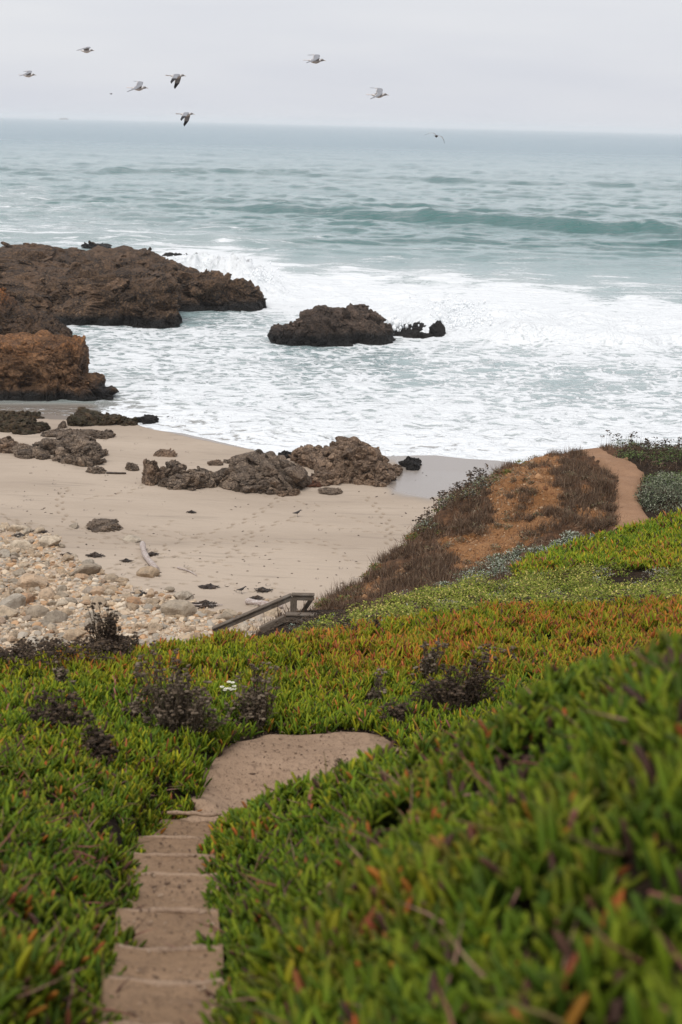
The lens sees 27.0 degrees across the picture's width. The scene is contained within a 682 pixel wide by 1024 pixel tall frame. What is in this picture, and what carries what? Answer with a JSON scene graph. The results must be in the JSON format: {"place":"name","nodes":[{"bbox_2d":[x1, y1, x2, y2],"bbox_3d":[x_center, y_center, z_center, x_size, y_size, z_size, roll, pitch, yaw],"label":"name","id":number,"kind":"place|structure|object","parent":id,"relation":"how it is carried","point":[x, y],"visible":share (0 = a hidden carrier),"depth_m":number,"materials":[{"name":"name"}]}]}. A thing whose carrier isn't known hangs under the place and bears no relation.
{"place":"outdoors","nodes":[
{"label":"outdoors","id":0,"kind":"place"},
{"bbox_2d":[0,241,266,328],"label":"rocky headland","id":1,"kind":"structure","parent":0,"point":[122,285],"depth_m":149.81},
{"bbox_2d":[127,81,145,91],"bbox_3d":[-6.595,-13.759,46.037,0.699,0.227,1.478,1,30,0],"label":"gull","id":2,"kind":"object","parent":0,"point":[138,86],"visible":1,"depth_m":46.01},
{"bbox_2d":[166,74,184,87],"bbox_3d":[-5.346,-13.967,45.960,0.664,0.396,0.958,1,7,0],"label":"gull","id":3,"kind":"object","parent":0,"point":[176,78],"visible":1,"depth_m":45.91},
{"bbox_2d":[176,112,194,125],"bbox_3d":[-5.493,-13.895,50.121,0.664,0.396,0.958,1,4,0],"label":"gull","id":4,"kind":"object","parent":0,"point":[185,116],"visible":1,"depth_m":50.08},
{"bbox_2d":[0,414,520,648],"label":"beach","id":5,"kind":"structure","parent":0,"point":[303,547],"depth_m":71.47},
{"bbox_2d":[0,549,9,557],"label":"cobble","id":6,"kind":"object","parent":5,"relation":"on","point":[5,553],"visible":0.98,"depth_m":62.73,"materials":[{"name":"stone"}]},
{"bbox_2d":[0,589,11,599],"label":"cobble","id":7,"kind":"object","parent":5,"relation":"on","point":[7,593],"visible":0.52,"depth_m":56.64,"materials":[{"name":"stone"}]},
{"bbox_2d":[0,605,18,617],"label":"cobble","id":8,"kind":"object","parent":5,"relation":"on","point":[8,611],"visible":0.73,"depth_m":54.35,"materials":[{"name":"stone"}]},
{"bbox_2d":[0,593,25,608],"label":"boulder","id":9,"kind":"object","parent":5,"relation":"on","point":[15,600],"visible":0.66,"depth_m":55.39,"materials":[{"name":"stone"}]},
{"bbox_2d":[0,436,27,453],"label":"rock outcrop","id":10,"kind":"object","parent":5,"relation":"on","point":[7,443],"visible":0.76,"depth_m":85.74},
{"bbox_2d":[7,524,28,531],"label":"cobble","id":11,"kind":"object","parent":5,"relation":"on","point":[15,528],"visible":0.76,"depth_m":67.14,"materials":[{"name":"stone"}]},
{"bbox_2d":[12,568,25,576],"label":"boulder","id":12,"kind":"object","parent":5,"relation":"on","point":[18,572],"visible":0.66,"depth_m":59.82,"materials":[{"name":"stone"}]},
{"bbox_2d":[9,540,32,549],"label":"boulder","id":13,"kind":"object","parent":5,"relation":"on","point":[22,545],"visible":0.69,"depth_m":64.06,"materials":[{"name":"stone"}]},
{"bbox_2d":[0,410,50,434],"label":"rock ledge","id":14,"kind":"object","parent":5,"relation":"on","point":[21,422],"visible":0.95,"depth_m":92.91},
{"bbox_2d":[21,592,35,603],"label":"boulder","id":15,"kind":"object","parent":5,"relation":"on","point":[30,597],"visible":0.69,"depth_m":56.20,"materials":[{"name":"stone"}]},
{"bbox_2d":[11,438,50,459],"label":"rock outcrop","id":16,"kind":"object","parent":5,"relation":"on","point":[35,450],"visible":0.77,"depth_m":84.28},
{"bbox_2d":[17,573,48,588],"bbox_3d":[-12.686,2.900,58.527,1.219,0.803,0.856,1,15,-3],"label":"boulder","id":17,"kind":"object","parent":5,"relation":"on","point":[27,580],"visible":0.86,"depth_m":58.19,"materials":[{"name":"stone"}]},
{"bbox_2d":[26,410,44,418],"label":"rock","id":18,"kind":"object","parent":5,"relation":"on","point":[35,415],"visible":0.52,"depth_m":97.66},
{"bbox_2d":[0,287,72,336],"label":"rocky cliff","id":19,"kind":"structure","parent":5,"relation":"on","point":[16,316],"depth_m":124.09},
{"bbox_2d":[25,605,49,617],"bbox_3d":[-11.693,3.875,54.694,0.939,0.551,0.662,-9,20,-9],"label":"cobble","id":20,"kind":"object","parent":5,"relation":"on","point":[36,611],"visible":0.87,"depth_m":54.50,"materials":[{"name":"stone"}]},
{"bbox_2d":[39,587,54,600],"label":"boulder","id":21,"kind":"object","parent":5,"relation":"on","point":[46,593],"visible":0.92,"depth_m":56.85,"materials":[{"name":"stone"}]},
{"bbox_2d":[38,535,60,546],"bbox_3d":[-13.289,1.392,65.088,1.175,0.828,0.830,-7,22,12],"label":"boulder","id":22,"kind":"object","parent":5,"relation":"on","point":[47,541],"visible":0.95,"depth_m":64.78,"materials":[{"name":"stone"}]},
{"bbox_2d":[44,610,67,622],"bbox_3d":[-10.851,4.049,54.199,0.980,0.611,0.616,-4,25,-42],"label":"boulder","id":23,"kind":"object","parent":5,"relation":"on","point":[56,616],"visible":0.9,"depth_m":54.02,"materials":[{"name":"stone"}]},
{"bbox_2d":[0,329,118,400],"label":"blocky rock","id":24,"kind":"object","parent":5,"relation":"on","point":[43,365],"visible":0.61,"depth_m":104.28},
{"bbox_2d":[55,599,68,606],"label":"cobble","id":25,"kind":"object","parent":5,"relation":"on","point":[63,602],"visible":0.99,"depth_m":56.03,"materials":[{"name":"stone"}]},
{"bbox_2d":[60,553,73,561],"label":"boulder","id":26,"kind":"object","parent":5,"relation":"on","point":[66,557],"visible":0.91,"depth_m":62.48,"materials":[{"name":"stone"}]},
{"bbox_2d":[61,608,72,615],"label":"cobble","id":27,"kind":"object","parent":5,"relation":"on","point":[67,611],"visible":0.56,"depth_m":54.97,"materials":[{"name":"stone"}]},
{"bbox_2d":[40,434,107,466],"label":"rock outcrop","id":28,"kind":"object","parent":5,"relation":"on","point":[83,450],"visible":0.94,"depth_m":83.53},
{"bbox_2d":[62,628,85,640],"bbox_3d":[-9.799,4.575,52.229,0.890,0.627,0.629,-9,8,-14],"label":"cobble","id":29,"kind":"object","parent":5,"relation":"on","point":[70,634],"visible":0.7,"depth_m":51.99,"materials":[{"name":"stone"}]},
{"bbox_2d":[41,428,115,438],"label":"rock ledge","id":30,"kind":"object","parent":5,"relation":"on","point":[93,433],"visible":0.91,"depth_m":91.63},
{"bbox_2d":[74,573,88,579],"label":"cobble","id":31,"kind":"object","parent":5,"relation":"on","point":[82,576],"visible":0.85,"depth_m":59.91,"materials":[{"name":"stone"}]},
{"bbox_2d":[69,563,101,576],"bbox_3d":[-10.990,2.446,60.809,0.979,0.802,1.724,26,21,33],"label":"boulder","id":32,"kind":"object","parent":5,"relation":"on","point":[87,568],"visible":0.76,"depth_m":60.36,"materials":[{"name":"stone"}]},
{"bbox_2d":[82,586,92,594],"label":"boulder","id":33,"kind":"object","parent":5,"relation":"on","point":[87,589],"visible":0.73,"depth_m":57.90,"materials":[{"name":"stone"}]},
{"bbox_2d":[85,610,100,618],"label":"cobble","id":34,"kind":"object","parent":5,"relation":"on","point":[87,614],"visible":0.35,"depth_m":54.57,"materials":[{"name":"stone"}]},
{"bbox_2d":[85,552,104,557],"bbox_3d":[-11.023,1.910,63.603,0.773,0.294,0.807,-10,19,-35],"label":"kelp heap","id":35,"kind":"object","parent":5,"relation":"on","point":[94,554],"visible":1,"depth_m":63.47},
{"bbox_2d":[85,466,106,473],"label":"rock","id":36,"kind":"object","parent":5,"relation":"on","point":[97,470],"visible":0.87,"depth_m":80.78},
{"bbox_2d":[90,586,105,594],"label":"cobble","id":37,"kind":"object","parent":5,"relation":"on","point":[99,590],"visible":0.91,"depth_m":57.76,"materials":[{"name":"stone"}]},
{"bbox_2d":[90,596,106,609],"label":"cobble","id":38,"kind":"object","parent":5,"relation":"on","point":[97,599],"visible":0.76,"depth_m":56.17,"materials":[{"name":"stone"}]},
{"bbox_2d":[66,407,138,425],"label":"rock ledge","id":39,"kind":"object","parent":5,"relation":"on","point":[83,416],"visible":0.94,"depth_m":95.87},
{"bbox_2d":[86,518,122,532],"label":"boulder","id":40,"kind":"object","parent":5,"relation":"on","point":[95,525],"visible":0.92,"depth_m":68.47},
{"bbox_2d":[103,589,114,595],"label":"cobble","id":41,"kind":"object","parent":5,"relation":"on","point":[108,592],"visible":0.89,"depth_m":57.78,"materials":[{"name":"stone"}]},
{"bbox_2d":[102,585,118,591],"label":"boulder","id":42,"kind":"object","parent":5,"relation":"on","point":[114,588],"visible":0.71,"depth_m":58.34,"materials":[{"name":"stone"}]},
{"bbox_2d":[103,574,118,581],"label":"cobble","id":43,"kind":"object","parent":5,"relation":"on","point":[113,577],"visible":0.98,"depth_m":59.73,"materials":[{"name":"stone"}]},
{"bbox_2d":[122,535,140,542],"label":"boulder","id":44,"kind":"object","parent":5,"relation":"on","point":[131,538],"visible":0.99,"depth_m":66.53,"materials":[{"name":"stone"}]},
{"bbox_2d":[125,462,138,470],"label":"rock","id":45,"kind":"object","parent":5,"relation":"on","point":[131,466],"visible":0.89,"depth_m":82.05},
{"bbox_2d":[125,603,138,610],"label":"boulder","id":46,"kind":"object","parent":5,"relation":"on","point":[131,606],"visible":0.93,"depth_m":55.95,"materials":[{"name":"stone"}]},
{"bbox_2d":[0,523,267,653],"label":"gravel","id":47,"kind":"structure","parent":5,"relation":"on","point":[126,615],"depth_m":55.71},
{"bbox_2d":[126,596,141,604],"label":"cobble","id":48,"kind":"object","parent":5,"relation":"on","point":[134,600],"visible":0.67,"depth_m":56.77,"materials":[{"name":"stone"}]},
{"bbox_2d":[136,566,159,577],"bbox_3d":[-8.279,2.665,60.876,0.998,0.675,0.630,0,10,5],"label":"boulder","id":49,"kind":"object","parent":5,"relation":"on","point":[149,571],"visible":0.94,"depth_m":60.72,"materials":[{"name":"stone"}]},
{"bbox_2d":[137,414,158,423],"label":"wet rock","id":50,"kind":"object","parent":5,"relation":"on","point":[148,419],"visible":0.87,"depth_m":96.77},
{"bbox_2d":[140,541,159,569],"bbox_3d":[-8.631,1.959,63.398,0.437,0.319,3.776,-3,16,-17],"label":"driftwood log","id":51,"kind":"object","parent":5,"relation":"on","point":[146,557],"visible":0.9,"depth_m":63.19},
{"bbox_2d":[145,588,154,597],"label":"boulder","id":52,"kind":"object","parent":5,"relation":"on","point":[150,593],"visible":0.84,"depth_m":57.78,"materials":[{"name":"stone"}]},
{"bbox_2d":[144,597,158,604],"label":"cobble","id":53,"kind":"object","parent":5,"relation":"on","point":[153,601],"visible":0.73,"depth_m":56.85,"materials":[{"name":"stone"}]},
{"bbox_2d":[141,458,167,485],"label":"rock outcrop","id":54,"kind":"object","parent":5,"relation":"on","point":[152,473],"visible":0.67,"depth_m":78.47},
{"bbox_2d":[148,622,162,630],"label":"cobble","id":55,"kind":"object","parent":5,"relation":"on","point":[154,626],"visible":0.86,"depth_m":53.70,"materials":[{"name":"stone"}]},
{"bbox_2d":[153,448,177,456],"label":"rock","id":56,"kind":"object","parent":5,"relation":"on","point":[164,453],"visible":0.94,"depth_m":86.81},
{"bbox_2d":[161,599,196,616],"bbox_3d":[-6.378,3.922,55.794,1.358,0.877,0.804,6,16,18],"label":"boulder","id":57,"kind":"object","parent":5,"relation":"on","point":[186,608],"visible":0.71,"depth_m":55.56,"materials":[{"name":"stone"}]},
{"bbox_2d":[173,591,192,599],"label":"boulder","id":58,"kind":"object","parent":5,"relation":"on","point":[183,595],"visible":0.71,"depth_m":57.65,"materials":[{"name":"stone"}]},
{"bbox_2d":[158,459,218,490],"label":"rock outcrop","id":59,"kind":"object","parent":5,"relation":"on","point":[179,477],"visible":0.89,"depth_m":78.40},
{"bbox_2d":[192,599,217,608],"bbox_3d":[-5.495,3.678,57.112,1.141,0.358,0.951,-4,16,-21],"label":"kelp heap","id":60,"kind":"object","parent":5,"relation":"on","point":[205,603],"visible":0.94,"depth_m":56.94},
{"bbox_2d":[198,583,218,588],"bbox_3d":[-5.543,3.110,59.643,0.949,0.274,0.729,1,15,0],"label":"kelp heap","id":61,"kind":"object","parent":5,"relation":"on","point":[209,586],"visible":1,"depth_m":59.48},
{"bbox_2d":[207,459,222,465],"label":"rock","id":62,"kind":"object","parent":5,"relation":"on","point":[216,462],"visible":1,"depth_m":84.98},
{"bbox_2d":[6,470,426,596],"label":"beach wrack","id":63,"kind":"object","parent":5,"relation":"on","point":[204,544],"visible":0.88,"depth_m":66.53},
{"bbox_2d":[216,612,233,619],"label":"cobble","id":64,"kind":"object","parent":5,"relation":"on","point":[226,615],"visible":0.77,"depth_m":55.22,"materials":[{"name":"stone"}]},
{"bbox_2d":[222,609,236,616],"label":"cobble","id":65,"kind":"object","parent":5,"relation":"on","point":[232,612],"visible":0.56,"depth_m":55.94,"materials":[{"name":"stone"}]},
{"bbox_2d":[237,623,250,632],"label":"boulder","id":66,"kind":"object","parent":5,"relation":"on","point":[243,626],"visible":0.76,"depth_m":54.13,"materials":[{"name":"stone"}]},
{"bbox_2d":[213,449,311,494],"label":"rock outcrop","id":67,"kind":"object","parent":5,"relation":"on","point":[259,471],"visible":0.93,"depth_m":78.69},
{"bbox_2d":[254,587,272,592],"bbox_3d":[-3.254,3.249,59.559,0.819,0.252,0.689,1,15,0],"label":"kelp heap","id":68,"kind":"object","parent":5,"relation":"on","point":[262,589],"visible":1,"depth_m":59.44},
{"bbox_2d":[245,598,282,607],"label":"driftwood beam","id":69,"kind":"structure","parent":5,"relation":"on","point":[249,601],"depth_m":57.36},
{"bbox_2d":[264,607,281,616],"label":"boulder","id":70,"kind":"object","parent":5,"relation":"on","point":[271,612],"visible":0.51,"depth_m":56.22,"materials":[{"name":"stone"}]},
{"bbox_2d":[278,450,291,458],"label":"wet rock","id":71,"kind":"object","parent":5,"relation":"on","point":[285,453],"visible":0.52,"depth_m":87.97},
{"bbox_2d":[276,488,300,496],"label":"flat rock","id":72,"kind":"object","parent":5,"relation":"on","point":[293,492],"visible":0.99,"depth_m":77.87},
{"bbox_2d":[306,475,332,487],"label":"red rock","id":73,"kind":"object","parent":5,"relation":"on","point":[315,484],"visible":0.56,"depth_m":80.04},
{"bbox_2d":[318,487,342,494],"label":"flat rock","id":74,"kind":"object","parent":5,"relation":"on","point":[329,491],"visible":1,"depth_m":78.64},
{"bbox_2d":[288,436,402,486],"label":"rock outcrop","id":75,"kind":"object","parent":5,"relation":"on","point":[350,460],"visible":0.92,"depth_m":81.46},
{"bbox_2d":[398,456,421,466],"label":"wet rock","id":76,"kind":"object","parent":5,"relation":"on","point":[410,461],"visible":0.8,"depth_m":86.18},
{"bbox_2d":[406,465,419,470],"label":"wet rock","id":77,"kind":"object","parent":5,"relation":"on","point":[412,468],"visible":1,"depth_m":85.37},
{"bbox_2d":[181,732,407,821],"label":"path","id":78,"kind":"structure","parent":0,"point":[216,793],"depth_m":17.04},
{"bbox_2d":[107,730,411,1023],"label":"path litter","id":79,"kind":"object","parent":78,"relation":"on","point":[189,1003],"visible":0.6,"depth_m":10.38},
{"bbox_2d":[303,54,324,63],"bbox_3d":[-0.817,-13.960,43.872,0.699,0.227,1.478,1,27,0],"label":"gull","id":80,"kind":"object","parent":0,"point":[316,59],"visible":1,"depth_m":43.84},
{"bbox_2d":[0,117,681,462],"bbox_3d":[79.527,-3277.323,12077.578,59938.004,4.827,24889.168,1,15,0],"label":"sea water","id":81,"kind":"structure","parent":0,"point":[561,251],"depth_m":210.50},
{"bbox_2d":[81,240,111,248],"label":"offshore rock","id":82,"kind":"object","parent":81,"relation":"in","point":[89,245],"visible":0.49,"depth_m":226.00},
{"bbox_2d":[162,252,186,256],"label":"offshore rock","id":83,"kind":"object","parent":81,"relation":"in","point":[170,254],"visible":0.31,"depth_m":214.48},
{"bbox_2d":[267,303,395,346],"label":"sea stack","id":84,"kind":"object","parent":81,"relation":"in","point":[350,325],"visible":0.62,"depth_m":133.84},
{"bbox_2d":[163,254,505,331],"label":"sea spray","id":85,"kind":"object","parent":81,"relation":"on","point":[396,324],"visible":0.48,"depth_m":148.58,"materials":[{"name":"white"}]},
{"bbox_2d":[394,320,445,338],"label":"wave washed rock","id":86,"kind":"object","parent":81,"relation":"in","point":[437,328],"visible":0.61,"depth_m":139.96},
{"bbox_2d":[0,0,681,132],"label":"sky","id":87,"kind":"structure","parent":0,"point":[561,65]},
{"bbox_2d":[1,447,681,1023],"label":"hillside","id":88,"kind":"structure","parent":0,"point":[645,887],"depth_m":35.88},
{"bbox_2d":[22,686,91,736],"bbox_3d":[-3.112,2.243,15.349,0.840,0.749,0.685,7,16,20],"label":"dead shrub","id":89,"kind":"object","parent":88,"relation":"on","point":[54,711],"visible":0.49,"depth_m":15.31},
{"bbox_2d":[50,656,75,684],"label":"dead shrub","id":90,"kind":"object","parent":88,"relation":"on","point":[60,675],"visible":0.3,"depth_m":17.75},
{"bbox_2d":[80,707,118,765],"bbox_3d":[-2.548,2.387,14.849,0.433,0.726,0.422,1,15,0],"label":"dead shrub","id":91,"kind":"object","parent":88,"relation":"on","point":[95,740],"visible":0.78,"depth_m":14.84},
{"bbox_2d":[84,601,130,653],"bbox_3d":[-3.387,1.793,20.563,0.660,1.099,0.633,-9,18,-33],"label":"dead shrub","id":92,"kind":"object","parent":88,"relation":"on","point":[109,630],"visible":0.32,"depth_m":20.51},
{"bbox_2d":[121,690,144,721],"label":"dead shrub","id":93,"kind":"object","parent":88,"relation":"on","point":[135,703],"visible":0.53,"depth_m":17.09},
{"bbox_2d":[99,810,224,1023],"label":"stairway","id":94,"kind":"object","parent":88,"relation":"on","point":[154,992],"visible":0.82,"depth_m":8.54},
{"bbox_2d":[127,640,234,746],"bbox_3d":[-1.881,2.184,16.768,1.273,1.364,1.011,1,15,0],"label":"dead shrub","id":95,"kind":"object","parent":88,"relation":"on","point":[180,709],"visible":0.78,"depth_m":16.63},
{"bbox_2d":[220,681,235,696],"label":"white flowers","id":96,"kind":"object","parent":88,"relation":"on","point":[229,688],"visible":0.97,"depth_m":18.88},
{"bbox_2d":[231,662,278,735],"bbox_3d":[-1.078,2.385,18.167,0.617,0.981,0.492,15,20,40],"label":"dead shrub","id":97,"kind":"object","parent":88,"relation":"on","point":[259,699],"visible":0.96,"depth_m":18.15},
{"bbox_2d":[212,592,314,633],"bbox_3d":[-1.697,2.845,30.916,2.212,2.332,0.394,1,15,-3],"label":"handrail","id":98,"kind":"object","parent":88,"relation":"on","point":[292,598],"visible":0.68,"depth_m":30.56,"materials":[{"name":"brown wood"}]},
{"bbox_2d":[260,612,316,631],"bbox_3d":[-1.117,2.705,29.861,1.195,1.208,0.205,1,15,0],"label":"handrail","id":99,"kind":"object","parent":88,"relation":"on","point":[273,624],"visible":0.51,"depth_m":29.69,"materials":[{"name":"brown wood"}]},
{"bbox_2d":[0,430,681,679],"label":"dried seed heads","id":100,"kind":"object","parent":88,"relation":"on","point":[49,648],"visible":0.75,"depth_m":24.19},
{"bbox_2d":[0,506,681,1023],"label":"ice plant","id":101,"kind":"object","parent":88,"relation":"on","point":[414,918],"visible":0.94,"depth_m":6.88,"materials":[{"name":"green plant"}]},
{"bbox_2d":[370,611,380,635],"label":"dead shrub","id":102,"kind":"object","parent":88,"relation":"on","point":[376,622],"visible":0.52,"depth_m":23.91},
{"bbox_2d":[367,668,387,702],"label":"dead shrub","id":103,"kind":"object","parent":88,"relation":"on","point":[375,694],"visible":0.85,"depth_m":19.49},
{"bbox_2d":[377,697,412,725],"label":"dead shrub","id":104,"kind":"object","parent":88,"relation":"on","point":[398,713],"visible":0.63,"depth_m":18.13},
{"bbox_2d":[409,638,448,679],"bbox_3d":[1.263,2.139,20.480,0.567,0.757,0.389,1,15,0],"label":"dead shrub","id":105,"kind":"object","parent":88,"relation":"on","point":[426,669],"visible":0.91,"depth_m":20.45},
{"bbox_2d":[403,649,505,716],"bbox_3d":[1.483,2.263,18.552,1.352,1.017,1.009,9,17,26],"label":"dead shrub","id":106,"kind":"object","parent":88,"relation":"on","point":[454,692],"visible":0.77,"depth_m":18.44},
{"bbox_2d":[299,446,625,620],"bbox_3d":[3.533,2.588,39.597,8.356,7.612,21.970,3,15,7],"label":"twiggy brush","id":107,"kind":"object","parent":88,"relation":"on","point":[607,485],"visible":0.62,"depth_m":37.29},
{"bbox_2d":[245,432,681,637],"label":"dry brush","id":108,"kind":"object","parent":88,"relation":"on","point":[461,533],"visible":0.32,"depth_m":36.44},
{"bbox_2d":[360,453,607,597],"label":"soil clods","id":109,"kind":"object","parent":88,"relation":"on","point":[538,476],"visible":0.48,"depth_m":37.93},
{"bbox_2d":[295,558,681,631],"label":"green scrub","id":110,"kind":"object","parent":88,"relation":"on","point":[455,597],"visible":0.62,"depth_m":28.92,"materials":[{"name":"green plant"}]},
{"bbox_2d":[471,643,516,660],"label":"dead shrub","id":111,"kind":"object","parent":88,"relation":"on","point":[502,649],"visible":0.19,"depth_m":20.83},
{"bbox_2d":[313,438,681,606],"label":"dark scrub","id":112,"kind":"object","parent":88,"relation":"on","point":[496,477],"visible":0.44,"depth_m":39.93,"materials":[{"name":"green plant"}]},
{"bbox_2d":[411,475,604,591],"bbox_3d":[4.149,0.750,38.130,4.657,2.380,16.138,1,15,0],"label":"silvery scrub","id":113,"kind":"object","parent":88,"relation":"on","point":[514,553],"visible":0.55,"depth_m":34.69,"materials":[{"name":"grey plant"}]},
{"bbox_2d":[579,448,648,529],"bbox_3d":[8.443,5.184,50.134,3.800,17.383,26.200,1,15,0],"label":"trail","id":114,"kind":"object","parent":88,"relation":"on","point":[630,473],"visible":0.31,"depth_m":40.51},
{"bbox_2d":[633,470,681,513],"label":"silver bush","id":115,"kind":"object","parent":88,"relation":"on","point":[661,486],"visible":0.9,"depth_m":38.56,"materials":[{"name":"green plant"}]},
{"bbox_2d":[366,88,386,98],"bbox_3d":[1.138,-12.973,44.127,0.699,0.227,1.478,1,30,0],"label":"gull","id":116,"kind":"object","parent":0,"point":[379,93],"visible":1,"depth_m":44.10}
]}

